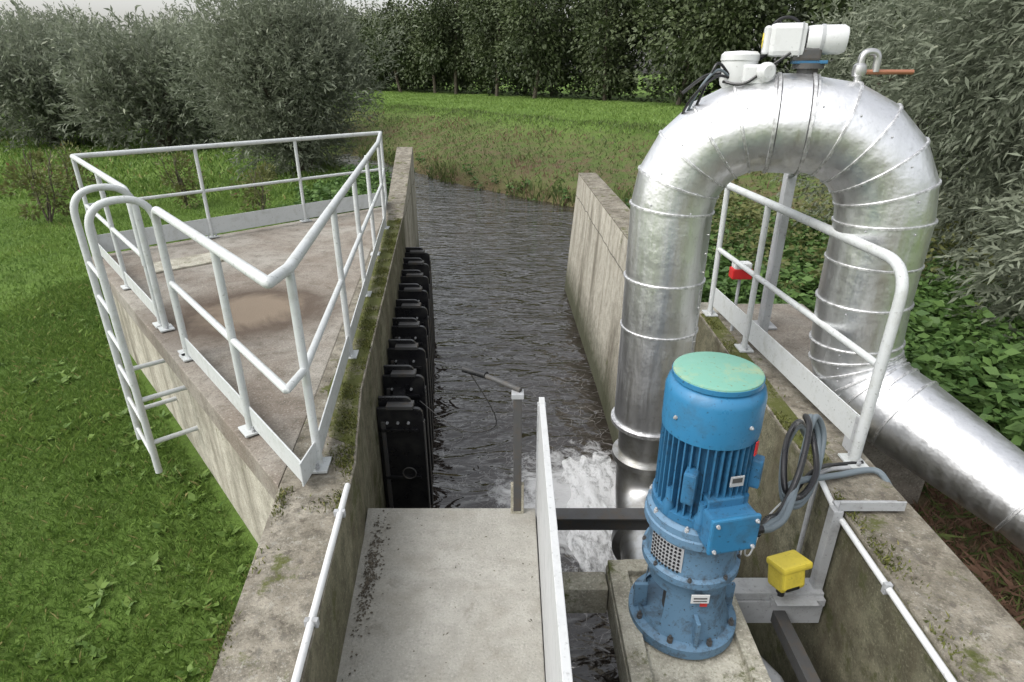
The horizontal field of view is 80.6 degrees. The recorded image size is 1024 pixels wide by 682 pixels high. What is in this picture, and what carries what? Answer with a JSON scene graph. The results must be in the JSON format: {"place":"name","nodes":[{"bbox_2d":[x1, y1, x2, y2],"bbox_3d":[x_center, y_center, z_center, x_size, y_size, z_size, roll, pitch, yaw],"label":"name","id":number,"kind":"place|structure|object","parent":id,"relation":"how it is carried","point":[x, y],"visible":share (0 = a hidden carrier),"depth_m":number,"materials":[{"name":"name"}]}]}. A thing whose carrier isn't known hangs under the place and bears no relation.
{"place":"outdoors","nodes":[
{"label":"outdoors","id":0,"kind":"place"},
{"bbox_2d":[332,153,619,681],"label":"water","id":1,"kind":"structure","parent":0,"point":[501,304],"depth_m":8.37,"materials":[{"name":"grey liquid"}]},
{"bbox_2d":[561,452,616,572],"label":"white water","id":2,"kind":"structure","parent":1,"relation":"in","point":[591,484],"depth_m":5.51,"materials":[{"name":"liquid"}]},
{"bbox_2d":[0,0,969,73],"label":"sky","id":3,"kind":"structure","parent":0,"point":[120,7],"materials":[{"name":"white"}]},
{"bbox_2d":[0,74,1023,681],"bbox_3d":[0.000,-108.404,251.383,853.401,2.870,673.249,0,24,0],"label":"ground","id":4,"kind":"structure","parent":0,"point":[198,462],"depth_m":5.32,"materials":[{"name":"green plant"}]},
{"bbox_2d":[1,102,42,130],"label":"willow tree","id":5,"kind":"object","parent":4,"relation":"on","point":[10,117],"visible":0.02,"depth_m":29.44,"materials":[{"name":"green plant"}]},
{"bbox_2d":[0,148,70,222],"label":"shrub","id":6,"kind":"object","parent":4,"relation":"on","point":[34,179],"visible":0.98,"depth_m":12.01,"materials":[{"name":"green plant"}]},
{"bbox_2d":[0,0,125,151],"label":"willow tree","id":7,"kind":"object","parent":4,"relation":"on","point":[24,91],"visible":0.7,"depth_m":23.30,"materials":[{"name":"green plant"}]},
{"bbox_2d":[0,0,127,129],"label":"willow tree","id":8,"kind":"object","parent":4,"relation":"on","point":[46,16],"visible":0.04,"depth_m":31.72,"materials":[{"name":"green plant"}]},
{"bbox_2d":[29,141,102,194],"bbox_3d":[-10.911,-4.268,14.992,1.482,1.385,1.188,0,24,0],"label":"shrub","id":9,"kind":"object","parent":4,"relation":"on","point":[69,180],"visible":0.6,"depth_m":14.94,"materials":[{"name":"green plant"}]},
{"bbox_2d":[40,0,133,45],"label":"willow tree","id":10,"kind":"object","parent":4,"relation":"on","point":[84,18],"depth_m":39.71,"materials":[{"name":"green plant"}]},
{"bbox_2d":[37,3,239,154],"bbox_3d":[-14.068,-9.757,23.557,7.059,5.809,6.013,-16,28,-31],"label":"willow tree","id":11,"kind":"object","parent":4,"relation":"on","point":[130,85],"visible":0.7,"depth_m":22.14,"materials":[{"name":"green plant"}]},
{"bbox_2d":[83,4,215,133],"bbox_3d":[-16.891,-13.303,30.397,7.210,6.551,8.112,6,25,14],"label":"willow tree","id":12,"kind":"object","parent":4,"relation":"on","point":[165,20],"depth_m":28.92,"materials":[{"name":"green plant"}]},
{"bbox_2d":[150,151,205,208],"bbox_3d":[-7.578,-3.695,13.877,1.033,1.498,0.945,-17,29,-34],"label":"shrub","id":13,"kind":"object","parent":4,"relation":"on","point":[179,182],"visible":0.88,"depth_m":13.82,"materials":[{"name":"green plant"}]},
{"bbox_2d":[158,0,218,34],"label":"willow tree","id":14,"kind":"object","parent":4,"relation":"on","point":[166,8],"visible":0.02,"depth_m":37.60,"materials":[{"name":"green plant"}]},
{"bbox_2d":[91,207,382,544],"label":"concrete deck","id":15,"kind":"structure","parent":4,"relation":"on","point":[248,473],"depth_m":4.89,"materials":[{"name":"grey concrete"}]},
{"bbox_2d":[70,183,197,473],"bbox_3d":[-2.655,-0.088,4.386,0.444,1.994,0.726,-19,31,-37],"label":"access ladder","id":16,"kind":"object","parent":15,"relation":"attached to","point":[126,374],"visible":0.92,"depth_m":4.27,"materials":[{"name":"white metal"}]},
{"bbox_2d":[70,131,389,486],"bbox_3d":[-2.886,-1.062,5.590,3.133,1.080,6.824,-3,24,-7],"label":"handrail","id":17,"kind":"object","parent":15,"relation":"on","point":[313,461],"visible":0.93,"depth_m":4.09,"materials":[{"name":"white metal"}]},
{"bbox_2d":[229,162,276,211],"bbox_3d":[-5.600,-3.367,13.364,1.252,1.215,0.954,14,28,29],"label":"shrub","id":18,"kind":"object","parent":4,"relation":"on","point":[258,173],"visible":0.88,"depth_m":13.34,"materials":[{"name":"green plant"}]},
{"bbox_2d":[184,0,339,133],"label":"willow tree","id":19,"kind":"object","parent":4,"relation":"on","point":[222,46],"depth_m":26.32,"materials":[{"name":"green plant"}]},
{"bbox_2d":[156,0,417,181],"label":"willow tree","id":20,"kind":"object","parent":4,"relation":"on","point":[301,58],"visible":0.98,"depth_m":16.43,"materials":[{"name":"green plant"}]},
{"bbox_2d":[210,147,412,681],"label":"retaining wall","id":21,"kind":"structure","parent":4,"relation":"on","point":[275,601],"depth_m":2.67,"materials":[{"name":"concrete"}]},
{"bbox_2d":[198,485,292,681],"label":"moss tufts","id":22,"kind":"object","parent":21,"relation":"on","point":[282,493],"visible":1,"depth_m":2.23,"materials":[{"name":"green plant"}]},
{"bbox_2d":[291,483,349,681],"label":"cable conduit","id":23,"kind":"object","parent":21,"relation":"attached to","point":[311,621],"visible":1,"depth_m":2.31,"materials":[{"name":"white plastic"}]},
{"bbox_2d":[289,218,401,512],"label":"moss tufts","id":24,"kind":"object","parent":21,"relation":"on","point":[344,457],"visible":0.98,"depth_m":3.79,"materials":[{"name":"green plant"}]},
{"bbox_2d":[327,220,399,445],"bbox_3d":[-1.305,-0.532,5.752,0.248,0.014,5.512,-3,24,-6],"label":"moss strip","id":25,"kind":"object","parent":21,"relation":"on","point":[352,377],"visible":0.65,"depth_m":4.31,"materials":[{"name":"green plant"}]},
{"bbox_2d":[377,247,434,507],"bbox_3d":[-1.074,0.451,6.830,0.351,1.920,4.421,-3,24,-6],"label":"black gate row","id":26,"kind":"object","parent":21,"relation":"attached to","point":[405,423],"visible":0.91,"depth_m":5.02,"materials":[{"name":"plastic"}]},
{"bbox_2d":[278,160,391,222],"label":"bank weeds","id":27,"kind":"object","parent":4,"relation":"on","point":[315,192],"visible":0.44,"depth_m":14.00,"materials":[{"name":"green plant"}]},
{"bbox_2d":[404,150,418,246],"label":"wall","id":28,"kind":"structure","parent":4,"relation":"on","point":[411,225],"depth_m":10.56,"materials":[{"name":"concrete"}]},
{"bbox_2d":[336,508,544,681],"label":"concrete walkway","id":29,"kind":"structure","parent":4,"relation":"on","point":[446,594],"depth_m":2.90,"materials":[{"name":"grey concrete"}]},
{"bbox_2d":[420,365,523,513],"bbox_3d":[-0.325,0.384,4.044,0.277,1.008,1.726,-9,25,-18],"label":"level gauge post","id":30,"kind":"object","parent":29,"relation":"attached to","point":[517,495],"visible":1,"depth_m":3.31,"materials":[{"name":"metal"}]},
{"bbox_2d":[535,397,572,681],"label":"steel divider panel","id":31,"kind":"object","parent":29,"relation":"on","point":[557,660],"visible":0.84,"depth_m":2.40,"materials":[{"name":"white metal"}]},
{"bbox_2d":[557,521,648,529],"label":"cross beam","id":32,"kind":"structure","parent":29,"relation":"attached to","point":[602,525],"depth_m":3.58,"materials":[{"name":"metal"}]},
{"bbox_2d":[556,508,646,520],"bbox_3d":[0.600,1.029,3.589,0.880,0.012,0.100,0,24,0],"label":"beam flange","id":33,"kind":"object","parent":32,"relation":"on","point":[600,514],"visible":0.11,"depth_m":3.58,"materials":[{"name":"metal"}]},
{"bbox_2d":[388,147,570,200],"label":"bank weeds","id":34,"kind":"object","parent":4,"relation":"on","point":[511,186],"visible":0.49,"depth_m":20.19,"materials":[{"name":"green plant"}]},
{"bbox_2d":[565,174,627,443],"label":"wall","id":35,"kind":"structure","parent":4,"relation":"on","point":[595,278],"depth_m":7.72,"materials":[{"name":"concrete"}]},
{"bbox_2d":[346,57,869,102],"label":"undergrowth","id":36,"kind":"object","parent":4,"relation":"on","point":[630,82],"visible":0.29,"depth_m":46.55,"materials":[{"name":"green plant"}]},
{"bbox_2d":[214,90,1009,253],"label":"dyke grass","id":37,"kind":"structure","parent":4,"relation":"on","point":[634,125],"depth_m":25.69,"materials":[{"name":"green plant"}]},
{"bbox_2d":[562,559,770,681],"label":"pump plinth","id":38,"kind":"structure","parent":4,"relation":"on","point":[639,658],"depth_m":2.64,"materials":[{"name":"concrete"}]},
{"bbox_2d":[628,352,767,659],"bbox_3d":[0.775,0.691,2.499,0.476,1.265,0.532,0,24,0],"label":"electric pump motor","id":39,"kind":"object","parent":38,"relation":"on","point":[703,517],"visible":1,"depth_m":2.33,"materials":[{"name":"blue paint"}]},
{"bbox_2d":[740,413,891,556],"bbox_3d":[1.300,0.859,2.896,1.156,0.976,0.440,-15,28,-30],"label":"motor cable","id":40,"kind":"object","parent":39,"relation":"attached to","point":[813,431],"visible":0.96,"depth_m":2.84,"materials":[{"name":"black plastic"}]},
{"bbox_2d":[761,657,783,681],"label":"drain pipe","id":41,"kind":"object","parent":38,"relation":"attached to","point":[774,675],"visible":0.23,"depth_m":2.77,"materials":[{"name":"metal"}]},
{"bbox_2d":[732,578,823,599],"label":"side beam","id":42,"kind":"structure","parent":38,"relation":"attached to","point":[754,589],"depth_m":2.93,"materials":[{"name":"metal"}]},
{"bbox_2d":[766,550,812,596],"bbox_3d":[1.302,1.128,2.865,0.165,0.248,0.142,-8,25,-16],"label":"yellow sensor housing","id":43,"kind":"object","parent":42,"relation":"on","point":[786,571],"visible":1,"depth_m":2.80,"materials":[{"name":"plastic"}]},
{"bbox_2d":[785,586,799,592],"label":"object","id":44,"kind":"structure","parent":43,"relation":"in","point":[796,588],"depth_m":2.79,"materials":[{"name":"black plastic"}]},
{"bbox_2d":[770,610,820,681],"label":"long beam","id":45,"kind":"structure","parent":42,"relation":"attached to","point":[797,656],"depth_m":2.77,"materials":[{"name":"metal"}]},
{"bbox_2d":[737,600,822,622],"bbox_3d":[1.280,1.323,2.954,0.460,0.140,0.012,0,24,0],"label":"side beam web","id":46,"kind":"object","parent":38,"relation":"attached to","point":[757,611],"visible":0.51,"depth_m":2.94,"materials":[{"name":"metal"}]},
{"bbox_2d":[316,0,1023,104],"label":"distant treeline","id":47,"kind":"object","parent":4,"relation":"on","point":[460,37],"visible":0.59,"depth_m":42.01,"materials":[{"name":"green plant"}]},
{"bbox_2d":[694,302,719,350],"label":"return wall","id":48,"kind":"structure","parent":4,"relation":"on","point":[703,305],"depth_m":5.20,"materials":[{"name":"concrete"}]},
{"bbox_2d":[578,173,1023,681],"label":"retaining wall","id":49,"kind":"structure","parent":4,"relation":"on","point":[861,630],"depth_m":2.69,"materials":[{"name":"concrete"}]},
{"bbox_2d":[729,261,752,330],"bbox_3d":[1.720,-0.337,4.623,0.150,0.555,0.090,0,24,0],"label":"warning beacon","id":50,"kind":"object","parent":49,"relation":"on","point":[737,272],"visible":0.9,"depth_m":4.51,"materials":[{"name":"red plastic"}]},
{"bbox_2d":[701,314,839,473],"bbox_3d":[1.623,0.229,4.042,0.155,0.014,2.200,0,24,0],"label":"moss strip","id":51,"kind":"object","parent":49,"relation":"on","point":[777,403],"visible":0.32,"depth_m":3.76,"materials":[{"name":"green plant"}]},
{"bbox_2d":[702,182,908,468],"bbox_3d":[1.708,-0.293,3.865,0.108,1.079,2.238,-1,24,-3],"label":"handrail","id":52,"kind":"object","parent":49,"relation":"on","point":[846,419],"visible":0.93,"depth_m":3.47,"materials":[{"name":"white metal"}]},
{"bbox_2d":[769,500,906,605],"bbox_3d":[1.520,1.001,2.840,0.540,0.580,0.155,0,24,0],"label":"sensor bracket","id":53,"kind":"object","parent":49,"relation":"attached to","point":[832,524],"visible":0.95,"depth_m":2.83,"materials":[{"name":"metal"}]},
{"bbox_2d":[701,313,979,680],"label":"moss tufts","id":54,"kind":"object","parent":49,"relation":"on","point":[887,557],"visible":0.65,"depth_m":2.56,"materials":[{"name":"green plant"}]},
{"bbox_2d":[819,480,956,681],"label":"cable conduit","id":55,"kind":"object","parent":49,"relation":"attached to","point":[887,589],"visible":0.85,"depth_m":2.36,"materials":[{"name":"white plastic"}]},
{"bbox_2d":[623,198,1018,332],"bbox_3d":[4.014,-0.669,8.229,5.317,1.824,5.695,0,24,0],"label":"nettle patch","id":56,"kind":"object","parent":4,"relation":"on","point":[727,283],"visible":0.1,"depth_m":7.05,"materials":[{"name":"green plant"}]},
{"bbox_2d":[737,304,924,503],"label":"side slab","id":57,"kind":"structure","parent":4,"relation":"on","point":[790,334],"depth_m":4.42,"materials":[{"name":"concrete"}]},
{"bbox_2d":[753,173,796,332],"bbox_3d":[1.830,-0.545,4.090,0.202,1.369,1.244,8,25,17],"label":"pipe support post","id":58,"kind":"object","parent":57,"relation":"on","point":[764,322],"visible":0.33,"depth_m":4.32,"materials":[{"name":"metal"}]},
{"bbox_2d":[611,72,1023,551],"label":"insulated pipe","id":59,"kind":"object","parent":58,"relation":"on","point":[861,151],"visible":0.87,"depth_m":3.12,"materials":[{"name":"metal"}]},
{"bbox_2d":[611,430,658,559],"bbox_3d":[0.888,1.171,3.700,0.514,0.930,1.642,0,24,0],"label":"discharge pipe","id":60,"kind":"object","parent":59,"relation":"attached to","point":[635,459],"visible":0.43,"depth_m":4.00,"materials":[{"name":"silver metal"}]},
{"bbox_2d":[681,51,790,113],"bbox_3d":[1.080,-1.281,3.229,0.393,0.487,0.586,-9,26,-20],"label":"limit switch box","id":61,"kind":"object","parent":59,"relation":"attached to","point":[739,68],"visible":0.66,"depth_m":3.04,"materials":[{"name":"white plastic"}]},
{"bbox_2d":[682,15,849,93],"bbox_3d":[1.293,-1.478,3.129,0.761,0.379,0.256,8,25,17],"label":"valve actuator","id":62,"kind":"object","parent":59,"relation":"attached to","point":[805,45],"visible":0.81,"depth_m":2.96,"materials":[{"name":"metal"}]},
{"bbox_2d":[851,48,914,81],"bbox_3d":[1.843,-1.347,2.991,0.316,0.188,0.070,0,24,0],"label":"air vent fitting","id":63,"kind":"object","parent":59,"relation":"attached to","point":[859,70],"visible":0.98,"depth_m":2.98,"materials":[{"name":"silver metal"}]},
{"bbox_2d":[709,172,1013,297],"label":"shrub undergrowth","id":64,"kind":"object","parent":4,"relation":"on","point":[756,216],"visible":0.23,"depth_m":7.62,"materials":[{"name":"green plant"}]},
{"bbox_2d":[747,261,1023,451],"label":"nettle patch","id":65,"kind":"object","parent":4,"relation":"on","point":[951,358],"visible":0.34,"depth_m":4.69,"materials":[{"name":"green plant"}]},
{"bbox_2d":[770,0,1022,252],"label":"willow tree","id":66,"kind":"object","parent":4,"relation":"on","point":[832,67],"visible":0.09,"depth_m":8.16,"materials":[{"name":"green plant"}]},
{"bbox_2d":[827,0,1023,296],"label":"willow tree","id":67,"kind":"object","parent":4,"relation":"on","point":[999,58],"visible":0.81,"depth_m":6.07,"materials":[{"name":"green plant"}]},
{"bbox_2d":[925,105,1023,368],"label":"willow shrub","id":68,"kind":"object","parent":4,"relation":"on","point":[1015,264],"visible":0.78,"depth_m":5.14,"materials":[{"name":"green plant"}]},
{"bbox_2d":[912,374,1023,627],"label":"dry grass","id":69,"kind":"structure","parent":0,"point":[957,513],"depth_m":3.38,"materials":[{"name":"brown plant"}]}
]}

